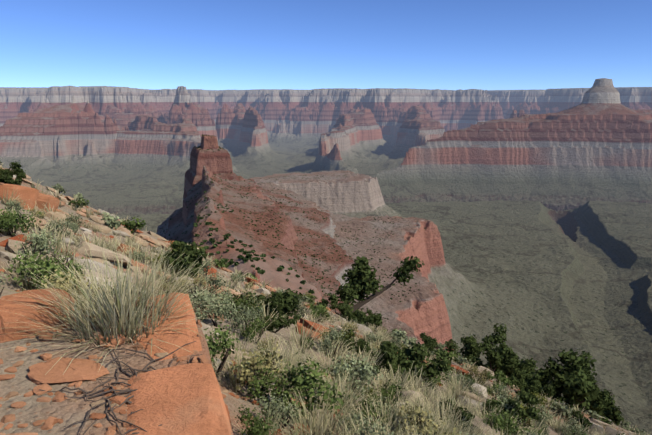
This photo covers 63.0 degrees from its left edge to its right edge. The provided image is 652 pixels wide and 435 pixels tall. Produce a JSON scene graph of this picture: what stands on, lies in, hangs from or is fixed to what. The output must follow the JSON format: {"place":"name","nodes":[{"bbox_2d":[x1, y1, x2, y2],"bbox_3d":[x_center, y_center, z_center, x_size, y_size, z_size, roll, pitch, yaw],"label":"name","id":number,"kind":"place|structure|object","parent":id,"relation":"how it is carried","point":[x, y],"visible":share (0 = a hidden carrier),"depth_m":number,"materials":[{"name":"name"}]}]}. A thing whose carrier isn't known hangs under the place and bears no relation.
{"place":"outdoors","nodes":[
{"label":"outdoors","id":0,"kind":"place"},
{"bbox_2d":[0,168,628,434],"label":"hillside terrain","id":1,"kind":"structure","parent":0,"point":[32,411],"depth_m":3.96,"materials":[{"name":"brown soil"}]},
{"bbox_2d":[39,341,202,434],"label":"dead roots","id":2,"kind":"object","parent":1,"relation":"on","point":[109,402],"visible":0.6,"depth_m":3.23,"materials":[{"name":"brown wood"}]},
{"bbox_2d":[0,168,636,434],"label":"loose rocks","id":3,"kind":"object","parent":1,"relation":"on","point":[185,399],"visible":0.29,"depth_m":4.02,"materials":[{"name":"orange stone"}]},
{"bbox_2d":[0,157,650,434],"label":"grass clumps","id":4,"kind":"object","parent":1,"relation":"on","point":[112,314],"visible":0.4,"depth_m":6.69,"materials":[{"name":"plant"}]},
{"bbox_2d":[0,78,651,434],"bbox_3d":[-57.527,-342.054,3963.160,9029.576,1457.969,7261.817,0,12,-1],"label":"canyon terrain","id":5,"kind":"structure","parent":0,"point":[532,233],"depth_m":2940.33,"materials":[{"name":"stone"}]},
{"bbox_2d":[0,134,645,434],"bbox_3d":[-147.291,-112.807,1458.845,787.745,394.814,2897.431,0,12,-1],"label":"shrubs","id":6,"kind":"object","parent":5,"relation":"on","point":[525,379],"visible":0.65,"depth_m":12.64,"materials":[{"name":"green plant"}]},
{"bbox_2d":[0,86,651,156],"bbox_3d":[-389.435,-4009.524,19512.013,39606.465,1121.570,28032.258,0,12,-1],"label":"canyon terrain","id":7,"kind":"structure","parent":0,"point":[296,122],"depth_m":9269.67,"materials":[{"name":"red stone"}]},
{"bbox_2d":[0,0,651,90],"label":"sky","id":8,"kind":"structure","parent":0,"point":[484,45],"materials":[{"name":"blue"}]}
]}

